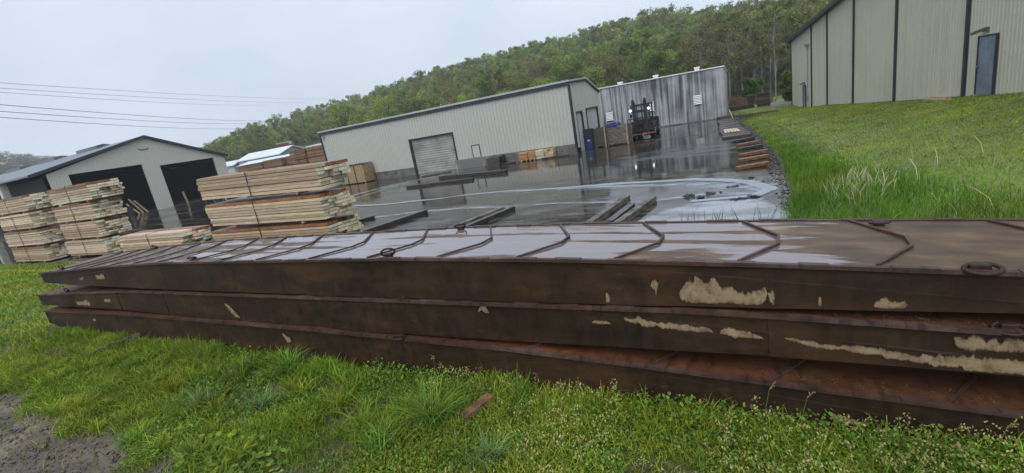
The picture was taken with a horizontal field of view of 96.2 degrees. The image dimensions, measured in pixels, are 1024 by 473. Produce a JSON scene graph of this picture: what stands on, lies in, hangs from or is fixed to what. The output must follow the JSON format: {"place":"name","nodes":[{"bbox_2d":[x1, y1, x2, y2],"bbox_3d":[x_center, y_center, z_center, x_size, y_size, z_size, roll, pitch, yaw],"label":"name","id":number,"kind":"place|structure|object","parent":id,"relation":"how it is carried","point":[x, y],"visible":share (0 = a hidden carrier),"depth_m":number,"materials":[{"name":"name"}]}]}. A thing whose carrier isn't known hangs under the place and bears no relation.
{"place":"outdoors","nodes":[
{"label":"outdoors","id":0,"kind":"place"},
{"bbox_2d":[0,261,82,359],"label":"grass","id":1,"kind":"structure","parent":0,"point":[8,272],"depth_m":9.76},
{"bbox_2d":[0,335,501,472],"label":"clump grass","id":2,"kind":"structure","parent":0,"point":[337,402],"depth_m":4.07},
{"bbox_2d":[0,0,759,165],"label":"sky","id":3,"kind":"structure","parent":0,"point":[303,52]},
{"bbox_2d":[0,56,790,242],"bbox_3d":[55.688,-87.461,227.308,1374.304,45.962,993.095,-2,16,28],"label":"hill","id":4,"kind":"structure","parent":0,"point":[305,144],"depth_m":84.35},
{"bbox_2d":[235,145,303,171],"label":"barn","id":5,"kind":"structure","parent":4,"relation":"on","point":[274,152],"depth_m":120.93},
{"bbox_2d":[319,103,362,128],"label":"broadleaf tree","id":6,"kind":"object","parent":4,"relation":"on","point":[351,121],"visible":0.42,"depth_m":108.65,"materials":[{"name":"green plant"}]},
{"bbox_2d":[363,93,404,121],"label":"broadleaf tree","id":7,"kind":"object","parent":4,"relation":"on","point":[388,101],"visible":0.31,"depth_m":102.58,"materials":[{"name":"green plant"}]},
{"bbox_2d":[0,0,807,173],"bbox_3d":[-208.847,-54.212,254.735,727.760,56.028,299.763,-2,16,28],"label":"wood","id":8,"kind":"object","parent":4,"relation":"on","point":[256,137],"visible":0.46,"depth_m":182.11,"materials":[{"name":"green plant"}]},
{"bbox_2d":[408,95,438,111],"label":"broadleaf tree","id":9,"kind":"object","parent":4,"relation":"on","point":[421,103],"visible":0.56,"depth_m":101.36,"materials":[{"name":"green plant"}]},
{"bbox_2d":[421,87,457,106],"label":"broadleaf tree","id":10,"kind":"object","parent":4,"relation":"on","point":[450,99],"visible":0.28,"depth_m":109.37,"materials":[{"name":"green plant"}]},
{"bbox_2d":[470,75,491,98],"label":"broadleaf tree","id":11,"kind":"object","parent":4,"relation":"on","point":[481,80],"visible":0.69,"depth_m":96.50,"materials":[{"name":"green plant"}]},
{"bbox_2d":[484,66,510,95],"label":"broadleaf tree","id":12,"kind":"object","parent":4,"relation":"on","point":[487,76],"visible":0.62,"depth_m":97.30,"materials":[{"name":"green plant"}]},
{"bbox_2d":[491,71,535,94],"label":"broadleaf tree","id":13,"kind":"object","parent":4,"relation":"on","point":[513,81],"visible":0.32,"depth_m":101.69,"materials":[{"name":"green plant"}]},
{"bbox_2d":[524,57,558,77],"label":"broadleaf tree","id":14,"kind":"object","parent":4,"relation":"on","point":[539,66],"visible":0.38,"depth_m":125.25,"materials":[{"name":"green plant"}]},
{"bbox_2d":[544,52,588,84],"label":"broadleaf tree","id":15,"kind":"object","parent":4,"relation":"on","point":[569,61],"visible":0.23,"depth_m":89.99,"materials":[{"name":"green plant"}]},
{"bbox_2d":[552,51,599,84],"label":"broadleaf tree","id":16,"kind":"object","parent":4,"relation":"on","point":[565,73],"visible":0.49,"depth_m":84.72,"materials":[{"name":"green plant"}]},
{"bbox_2d":[577,66,609,87],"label":"broadleaf tree","id":17,"kind":"object","parent":4,"relation":"on","point":[588,70],"visible":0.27,"depth_m":84.61,"materials":[{"name":"green plant"}]},
{"bbox_2d":[583,45,633,83],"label":"broadleaf tree","id":18,"kind":"object","parent":4,"relation":"on","point":[614,61],"visible":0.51,"depth_m":92.42,"materials":[{"name":"green plant"}]},
{"bbox_2d":[594,54,632,86],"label":"broadleaf tree","id":19,"kind":"object","parent":4,"relation":"on","point":[621,60],"visible":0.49,"depth_m":88.80,"materials":[{"name":"green plant"}]},
{"bbox_2d":[610,38,632,76],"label":"broadleaf tree","id":20,"kind":"object","parent":4,"relation":"on","point":[621,45],"visible":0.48,"depth_m":99.02,"materials":[{"name":"green plant"}]},
{"bbox_2d":[623,26,657,80],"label":"broadleaf tree","id":21,"kind":"object","parent":4,"relation":"on","point":[633,42],"visible":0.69,"depth_m":84.27,"materials":[{"name":"green plant"}]},
{"bbox_2d":[626,37,666,81],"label":"broadleaf tree","id":22,"kind":"object","parent":4,"relation":"on","point":[631,53],"visible":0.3,"depth_m":89.60,"materials":[{"name":"green plant"}]},
{"bbox_2d":[635,48,677,79],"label":"broadleaf tree","id":23,"kind":"object","parent":4,"relation":"on","point":[658,57],"visible":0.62,"depth_m":80.36,"materials":[{"name":"green plant"}]},
{"bbox_2d":[662,47,689,75],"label":"broadleaf tree","id":24,"kind":"object","parent":4,"relation":"on","point":[676,54],"visible":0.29,"depth_m":83.79,"materials":[{"name":"green plant"}]},
{"bbox_2d":[688,22,719,68],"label":"broadleaf tree","id":25,"kind":"object","parent":4,"relation":"on","point":[700,32],"visible":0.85,"depth_m":70.71,"materials":[{"name":"green plant"}]},
{"bbox_2d":[675,24,738,86],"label":"broadleaf tree","id":26,"kind":"object","parent":4,"relation":"on","point":[690,41],"visible":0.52,"depth_m":79.16,"materials":[{"name":"green plant"}]},
{"bbox_2d":[697,22,741,84],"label":"broadleaf tree","id":27,"kind":"object","parent":4,"relation":"on","point":[715,58],"visible":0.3,"depth_m":80.50,"materials":[{"name":"green plant"}]},
{"bbox_2d":[712,15,756,97],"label":"broadleaf tree","id":28,"kind":"object","parent":4,"relation":"on","point":[729,63],"visible":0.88,"depth_m":66.43,"materials":[{"name":"green plant"}]},
{"bbox_2d":[727,8,750,97],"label":"broadleaf tree","id":29,"kind":"object","parent":4,"relation":"on","point":[738,24],"visible":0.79,"depth_m":66.55,"materials":[{"name":"green plant"}]},
{"bbox_2d":[730,16,772,76],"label":"broadleaf tree","id":30,"kind":"object","parent":4,"relation":"on","point":[754,36],"visible":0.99,"depth_m":65.55,"materials":[{"name":"green plant"}]},
{"bbox_2d":[729,37,779,88],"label":"broadleaf tree","id":31,"kind":"object","parent":4,"relation":"on","point":[747,67],"visible":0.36,"depth_m":73.75,"materials":[{"name":"green plant"}]},
{"bbox_2d":[748,2,775,91],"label":"broadleaf tree","id":32,"kind":"object","parent":4,"relation":"on","point":[761,7],"visible":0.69,"depth_m":68.43,"materials":[{"name":"green plant"}]},
{"bbox_2d":[738,15,790,94],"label":"broadleaf tree","id":33,"kind":"object","parent":4,"relation":"on","point":[770,78],"visible":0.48,"depth_m":70.70,"materials":[{"name":"green plant"}]},
{"bbox_2d":[744,19,795,91],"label":"broadleaf tree","id":34,"kind":"object","parent":4,"relation":"on","point":[782,70],"visible":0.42,"depth_m":75.14,"materials":[{"name":"green plant"}]},
{"bbox_2d":[759,3,786,96],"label":"broadleaf tree","id":35,"kind":"object","parent":4,"relation":"on","point":[781,50],"visible":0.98,"depth_m":63.04,"materials":[{"name":"green plant"}]},
{"bbox_2d":[761,4,788,82],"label":"broadleaf tree","id":36,"kind":"object","parent":4,"relation":"on","point":[776,12],"visible":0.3,"depth_m":84.03,"materials":[{"name":"green plant"}]},
{"bbox_2d":[778,3,826,68],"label":"broadleaf tree","id":37,"kind":"object","parent":4,"relation":"on","point":[790,14],"visible":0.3,"depth_m":72.77,"materials":[{"name":"green plant"}]},
{"bbox_2d":[791,0,832,32],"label":"broadleaf tree","id":38,"kind":"object","parent":4,"relation":"on","point":[806,10],"visible":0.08,"depth_m":65.24,"materials":[{"name":"green plant"}]},
{"bbox_2d":[0,109,791,266],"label":"yard","id":39,"kind":"structure","parent":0,"point":[701,149],"depth_m":22.89,"materials":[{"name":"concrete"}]},
{"bbox_2d":[11,240,70,262],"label":"lumber bundle","id":40,"kind":"object","parent":39,"relation":"on","point":[47,252],"visible":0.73,"depth_m":26.84,"materials":[{"name":"beige wood"}]},
{"bbox_2d":[4,224,65,247],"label":"lumber bundle","id":41,"kind":"object","parent":40,"relation":"on","point":[39,236],"visible":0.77,"depth_m":26.60,"materials":[{"name":"beige wood"}]},
{"bbox_2d":[0,208,58,231],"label":"lumber bundle","id":42,"kind":"object","parent":41,"relation":"on","point":[31,220],"visible":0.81,"depth_m":26.39,"materials":[{"name":"beige wood"}]},
{"bbox_2d":[0,192,55,215],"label":"lumber bundle","id":43,"kind":"object","parent":42,"relation":"on","point":[16,202],"visible":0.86,"depth_m":26.05,"materials":[{"name":"beige wood"}]},
{"bbox_2d":[64,232,128,256],"bbox_3d":[-23.098,0.460,25.837,5.101,0.978,1.352,-3,16,27],"label":"lumber bundle","id":44,"kind":"object","parent":39,"relation":"on","point":[94,246],"visible":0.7,"depth_m":25.00,"materials":[{"name":"beige wood"}]},
{"bbox_2d":[59,215,131,239],"bbox_3d":[-23.175,-0.485,25.553,5.051,0.978,1.352,-2,16,28],"label":"lumber bundle","id":45,"kind":"object","parent":44,"relation":"on","point":[102,227],"visible":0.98,"depth_m":24.67,"materials":[{"name":"beige wood"}]},
{"bbox_2d":[52,197,126,223],"bbox_3d":[-23.191,-1.432,25.233,5.161,0.978,1.352,-3,16,27],"label":"lumber bundle","id":46,"kind":"object","parent":45,"relation":"on","point":[98,209],"visible":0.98,"depth_m":24.41,"materials":[{"name":"beige wood"}]},
{"bbox_2d":[47,178,124,205],"bbox_3d":[-23.073,-2.386,24.845,5.564,0.978,1.352,-2,16,28],"label":"lumber bundle","id":47,"kind":"object","parent":46,"relation":"on","point":[82,189],"visible":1,"depth_m":24.01,"materials":[{"name":"beige wood"}]},
{"bbox_2d":[0,135,228,236],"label":"open shed","id":48,"kind":"structure","parent":39,"relation":"on","point":[145,170],"depth_m":58.70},
{"bbox_2d":[117,225,213,251],"bbox_3d":[-17.398,0.145,23.149,6.698,0.958,1.302,-2,16,28],"label":"lumber bundle","id":49,"kind":"object","parent":39,"relation":"on","point":[147,239],"visible":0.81,"depth_m":22.28,"materials":[{"name":"beige wood"}]},
{"bbox_2d":[211,213,363,240],"bbox_3d":[-8.969,-0.086,18.111,7.221,0.998,1.332,-3,16,27],"label":"lumber bundle","id":50,"kind":"object","parent":39,"relation":"on","point":[346,223],"visible":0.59,"depth_m":16.99,"materials":[{"name":"beige wood"}]},
{"bbox_2d":[205,187,356,226],"bbox_3d":[-9.077,-1.082,17.823,7.260,0.998,1.332,-2,16,28],"label":"lumber bundle","id":51,"kind":"object","parent":50,"relation":"on","point":[306,207],"visible":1,"depth_m":16.82,"materials":[{"name":"beige wood"}]},
{"bbox_2d":[196,159,350,199],"bbox_3d":[-9.223,-2.107,17.544,7.226,0.978,1.332,-1,17,27],"label":"lumber bundle","id":52,"kind":"object","parent":51,"relation":"on","point":[301,178],"visible":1,"depth_m":16.55,"materials":[{"name":"beige wood"}]},
{"bbox_2d":[341,161,375,185],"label":"wooden crate","id":53,"kind":"object","parent":39,"relation":"on","point":[361,173],"visible":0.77,"depth_m":42.99,"materials":[{"name":"beige wood"}]},
{"bbox_2d":[360,210,427,231],"bbox_3d":[-5.039,-0.515,18.767,0.280,0.170,4.003,2,19,40],"label":"timber","id":54,"kind":"object","parent":39,"relation":"on","point":[395,221],"visible":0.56,"depth_m":18.89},
{"bbox_2d":[406,177,473,188],"bbox_3d":[-4.867,-3.565,30.660,5.209,0.160,0.300,-3,15,24],"label":"timber","id":55,"kind":"object","parent":39,"relation":"on","point":[441,182],"visible":1,"depth_m":30.47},
{"bbox_2d":[439,169,507,178],"bbox_3d":[-2.835,-4.327,32.121,6.181,0.220,0.300,1,18,37],"label":"timber","id":56,"kind":"object","parent":39,"relation":"on","point":[475,174],"visible":1,"depth_m":31.79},
{"bbox_2d":[449,207,504,226],"bbox_3d":[-1.561,-0.502,16.295,0.200,0.170,3.820,3,19,41],"label":"timber","id":57,"kind":"object","parent":39,"relation":"on","point":[470,220],"visible":0.31,"depth_m":16.61,"materials":[{"name":"grey wood"}]},
{"bbox_2d":[466,206,514,225],"bbox_3d":[-1.106,-0.519,16.087,0.200,0.150,3.824,1,18,38],"label":"timber","id":58,"kind":"object","parent":39,"relation":"on","point":[493,216],"visible":0.56,"depth_m":16.45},
{"bbox_2d":[354,178,776,205],"bbox_3d":[-1.469,-1.898,21.989,25.325,0.001,3.973,2,18,40],"label":"foam streak","id":59,"kind":"object","parent":39,"relation":"on","point":[765,188],"visible":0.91,"depth_m":16.51,"materials":[{"name":"grey"}]},
{"bbox_2d":[404,183,760,202],"bbox_3d":[-1.529,-1.993,22.453,26.777,0.001,4.747,1,18,38],"label":"foam streak","id":60,"kind":"object","parent":39,"relation":"on","point":[754,189],"visible":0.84,"depth_m":16.93,"materials":[{"name":"grey"}]},
{"bbox_2d":[583,128,594,149],"bbox_3d":[6.106,-7.735,36.458,0.660,1.600,0.652,-2,16,28],"label":"steel cabinet","id":61,"kind":"object","parent":39,"relation":"on","point":[588,136],"visible":0.98,"depth_m":36.22,"materials":[{"name":"blue paint"}]},
{"bbox_2d":[593,127,607,147],"bbox_3d":[7.240,-8.000,36.876,0.960,1.520,1.342,-2,16,28],"label":"wooden crate","id":62,"kind":"object","parent":39,"relation":"on","point":[600,137],"visible":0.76,"depth_m":36.35,"materials":[{"name":"brown wood"}]},
{"bbox_2d":[586,195,629,221],"bbox_3d":[2.928,-0.757,14.155,0.200,0.180,3.920,-1,17,33],"label":"timber","id":63,"kind":"object","parent":39,"relation":"on","point":[603,214],"visible":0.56,"depth_m":14.20,"materials":[{"name":"grey wood"}]},
{"bbox_2d":[606,122,632,145],"bbox_3d":[8.521,-8.111,36.419,1.660,1.520,1.542,-2,16,28],"label":"wooden crate","id":64,"kind":"object","parent":39,"relation":"on","point":[620,134],"visible":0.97,"depth_m":35.86,"materials":[{"name":"brown wood"}]},
{"bbox_2d":[606,203,634,221],"bbox_3d":[3.265,-0.684,13.715,0.220,0.140,2.010,-1,17,33],"label":"timber","id":65,"kind":"object","parent":39,"relation":"on","point":[621,212],"visible":0.65,"depth_m":13.62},
{"bbox_2d":[614,196,656,221],"bbox_3d":[3.615,-0.719,13.524,0.210,0.180,3.437,0,17,36],"label":"timber","id":66,"kind":"object","parent":39,"relation":"on","point":[635,211],"visible":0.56,"depth_m":13.54,"materials":[{"name":"grey wood"}]},
{"bbox_2d":[627,98,659,138],"bbox_3d":[11.064,-10.049,38.800,2.064,3.195,5.200,-2,16,28],"label":"forklift","id":67,"kind":"object","parent":39,"relation":"on","point":[644,121],"visible":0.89,"depth_m":37.85,"materials":[{"name":"black metal"}]},
{"bbox_2d":[635,198,790,220],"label":"puddle","id":68,"kind":"object","parent":39,"relation":"on","point":[744,209],"visible":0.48,"depth_m":12.43,"materials":[{"name":"liquid"}]},
{"bbox_2d":[0,325,1023,472],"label":"short grass","id":69,"kind":"structure","parent":0,"point":[287,418],"depth_m":3.29,"materials":[{"name":"plant"}]},
{"bbox_2d":[0,93,1023,472],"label":"ground","id":70,"kind":"structure","parent":0,"point":[108,465],"depth_m":5.02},
{"bbox_2d":[53,393,98,414],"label":"grass tuft","id":71,"kind":"object","parent":70,"relation":"on","point":[81,402],"visible":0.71,"depth_m":4.48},
{"bbox_2d":[0,392,181,472],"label":"mud crumbs","id":72,"kind":"object","parent":70,"relation":"on","point":[72,451],"visible":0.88,"depth_m":3.92,"materials":[{"name":"soil"}]},
{"bbox_2d":[91,422,154,457],"bbox_3d":[-3.094,1.632,3.708,0.391,0.134,0.454,-10,14,-1],"label":"grass tuft","id":73,"kind":"object","parent":70,"relation":"on","point":[130,437],"visible":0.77,"depth_m":3.71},
{"bbox_2d":[115,348,150,370],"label":"grass tuft","id":74,"kind":"object","parent":70,"relation":"on","point":[134,361],"visible":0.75,"depth_m":5.31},
{"bbox_2d":[143,370,191,401],"bbox_3d":[-3.327,1.443,4.488,0.497,0.202,0.457,-22,18,-39],"label":"grass tuft","id":75,"kind":"object","parent":70,"relation":"on","point":[172,386],"visible":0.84,"depth_m":4.50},
{"bbox_2d":[163,382,216,417],"bbox_3d":[-2.856,1.452,4.136,0.473,0.197,0.520,-12,14,-9],"label":"grass tuft","id":76,"kind":"object","parent":70,"relation":"on","point":[204,395],"visible":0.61,"depth_m":4.14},
{"bbox_2d":[174,429,288,472],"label":"broad leaf weeds","id":77,"kind":"object","parent":70,"relation":"on","point":[270,460],"visible":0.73,"depth_m":3.24,"materials":[{"name":"green plant"}]},
{"bbox_2d":[221,349,265,375],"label":"grass tuft","id":78,"kind":"object","parent":70,"relation":"on","point":[244,363],"visible":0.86,"depth_m":4.64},
{"bbox_2d":[227,381,293,417],"bbox_3d":[-2.144,1.368,3.913,0.554,0.219,0.575,-2,16,28],"label":"grass tuft","id":79,"kind":"object","parent":70,"relation":"on","point":[263,400],"visible":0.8,"depth_m":3.88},
{"bbox_2d":[252,345,314,378],"bbox_3d":[-2.170,1.207,4.434,0.757,0.288,0.713,-2,16,28],"label":"grass tuft","id":80,"kind":"object","parent":70,"relation":"on","point":[288,362],"visible":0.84,"depth_m":4.46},
{"bbox_2d":[342,408,413,460],"bbox_3d":[-0.912,1.370,3.133,0.541,0.191,0.520,-2,16,28],"label":"grass tuft","id":81,"kind":"object","parent":70,"relation":"on","point":[380,440],"visible":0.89,"depth_m":3.13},
{"bbox_2d":[383,368,481,442],"bbox_3d":[-0.581,1.183,3.286,0.981,0.366,0.841,-2,16,28],"label":"grass tuft","id":82,"kind":"object","parent":70,"relation":"on","point":[439,410],"visible":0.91,"depth_m":3.25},
{"bbox_2d":[317,77,602,179],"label":"warehouse","id":83,"kind":"structure","parent":70,"relation":"on","point":[560,116],"depth_m":38.24,"materials":[{"name":"white"}]},
{"bbox_2d":[408,132,457,174],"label":"roll door","id":84,"kind":"structure","parent":83,"relation":"in","point":[434,153],"depth_m":40.44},
{"bbox_2d":[576,110,584,152],"bbox_3d":[5.352,-8.174,35.723,0.182,3.090,1.620,-2,16,28],"label":"roll door","id":85,"kind":"structure","parent":83,"relation":"in","point":[579,114],"depth_m":35.88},
{"bbox_2d":[585,106,599,128],"bbox_3d":[6.861,-9.258,38.690,0.182,3.210,3.420,-2,16,28],"label":"window","id":86,"kind":"structure","parent":83,"relation":"in","point":[592,115],"depth_m":38.78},
{"bbox_2d":[460,391,495,422],"bbox_3d":[-0.245,1.233,3.308,0.263,0.117,0.075,-19,17,-32],"label":"wood block","id":87,"kind":"object","parent":70,"relation":"on","point":[475,408],"depth_m":3.28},
{"bbox_2d":[450,423,547,472],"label":"grass tuft","id":88,"kind":"object","parent":70,"relation":"on","point":[486,449],"visible":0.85,"depth_m":2.80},
{"bbox_2d":[496,363,532,407],"bbox_3d":[0.060,1.101,3.259,0.380,0.281,0.688,-12,14,-6],"label":"grass tuft","id":89,"kind":"object","parent":70,"relation":"on","point":[514,393],"visible":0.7,"depth_m":3.30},
{"bbox_2d":[32,342,1023,472],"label":"clover","id":90,"kind":"object","parent":70,"relation":"on","point":[909,447],"visible":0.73,"depth_m":2.88,"materials":[{"name":"green plant"}]},
{"bbox_2d":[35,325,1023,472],"bbox_3d":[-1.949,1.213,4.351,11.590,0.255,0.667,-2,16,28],"label":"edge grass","id":91,"kind":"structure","parent":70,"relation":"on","point":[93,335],"depth_m":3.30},
{"bbox_2d":[43,306,1023,451],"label":"steel deck","id":92,"kind":"structure","parent":70,"relation":"on","point":[698,377],"depth_m":3.02,"materials":[{"name":"metal"}]},
{"bbox_2d":[36,285,1023,376],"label":"steel deck","id":93,"kind":"structure","parent":92,"relation":"on","point":[875,339],"depth_m":2.99,"materials":[{"name":"metal"}]},
{"bbox_2d":[38,218,1023,313],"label":"steel deck","id":94,"kind":"structure","parent":93,"relation":"on","point":[974,265],"depth_m":3.14,"materials":[{"name":"metal"}]},
{"bbox_2d":[598,65,728,126],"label":"kiln building","id":95,"kind":"structure","parent":70,"relation":"on","point":[697,95],"depth_m":45.80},
{"bbox_2d":[422,356,1023,472],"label":"weed","id":96,"kind":"object","parent":70,"relation":"on","point":[942,466],"depth_m":2.50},
{"bbox_2d":[741,77,764,99],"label":"bush","id":97,"kind":"object","parent":70,"relation":"on","point":[756,84],"visible":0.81,"depth_m":60.66,"materials":[{"name":"green plant"}]},
{"bbox_2d":[728,92,777,106],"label":"dry brush","id":98,"kind":"object","parent":70,"relation":"on","point":[735,101],"visible":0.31,"depth_m":56.54,"materials":[{"name":"plant"}]},
{"bbox_2d":[757,91,770,106],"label":"timber stack","id":99,"kind":"object","parent":70,"relation":"on","point":[763,98],"visible":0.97,"depth_m":48.89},
{"bbox_2d":[734,118,800,213],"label":"shore stones","id":100,"kind":"object","parent":70,"relation":"on","point":[771,163],"visible":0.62,"depth_m":16.50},
{"bbox_2d":[777,69,790,101],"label":"bush","id":101,"kind":"object","parent":70,"relation":"on","point":[785,84],"visible":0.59,"depth_m":49.59,"materials":[{"name":"green plant"}]},
{"bbox_2d":[785,0,1023,106],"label":"metal hall","id":102,"kind":"structure","parent":70,"relation":"on","point":[855,51],"depth_m":22.08,"materials":[{"name":"beige"}]},
{"bbox_2d":[974,33,998,94],"bbox_3d":[16.980,-6.155,16.493,0.139,2.065,1.106,-5,15,21],"label":"door","id":103,"kind":"structure","parent":102,"relation":"in","point":[987,45],"depth_m":16.44,"materials":[{"name":"metal"}]},
{"bbox_2d":[798,133,1021,218],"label":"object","id":104,"kind":"object","parent":70,"relation":"on","point":[862,175],"visible":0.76,"depth_m":10.17,"materials":[{"name":"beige plant"}]},
{"bbox_2d":[181,290,1021,405],"bbox_3d":[-0.644,0.736,3.889,8.266,0.528,0.231,-2,16,28],"label":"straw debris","id":105,"kind":"object","parent":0,"point":[852,379],"visible":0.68,"depth_m":2.48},
{"bbox_2d":[738,91,1023,205],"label":"lawn grass","id":106,"kind":"structure","parent":0,"point":[833,111],"depth_m":15.12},
{"bbox_2d":[739,118,1023,218],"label":"tall grass","id":107,"kind":"structure","parent":0,"point":[799,174],"depth_m":9.88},
{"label":"lumber bundle","id":108,"kind":"object","parent":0,"visible":0},
{"bbox_2d":[237,162,273,171],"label":"lumber bundle","id":109,"kind":"object","parent":108,"relation":"on","point":[255,166],"visible":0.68,"depth_m":70.08,"materials":[{"name":"beige wood"}]},
{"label":"lumber bundle","id":110,"kind":"object","parent":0,"visible":0},
{"bbox_2d":[263,157,290,167],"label":"lumber bundle","id":111,"kind":"object","parent":110,"relation":"on","point":[275,163],"visible":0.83,"depth_m":67.68,"materials":[{"name":"beige wood"}]},
{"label":"lumber bundle","id":112,"kind":"object","parent":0,"visible":0},
{"bbox_2d":[292,158,313,164],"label":"lumber bundle","id":113,"kind":"object","parent":112,"relation":"on","point":[304,161],"visible":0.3,"depth_m":64.41,"materials":[{"name":"beige wood"}]},
{"bbox_2d":[288,148,315,160],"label":"lumber bundle","id":114,"kind":"object","parent":113,"relation":"on","point":[302,153],"visible":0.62,"depth_m":64.18,"materials":[{"name":"beige wood"}]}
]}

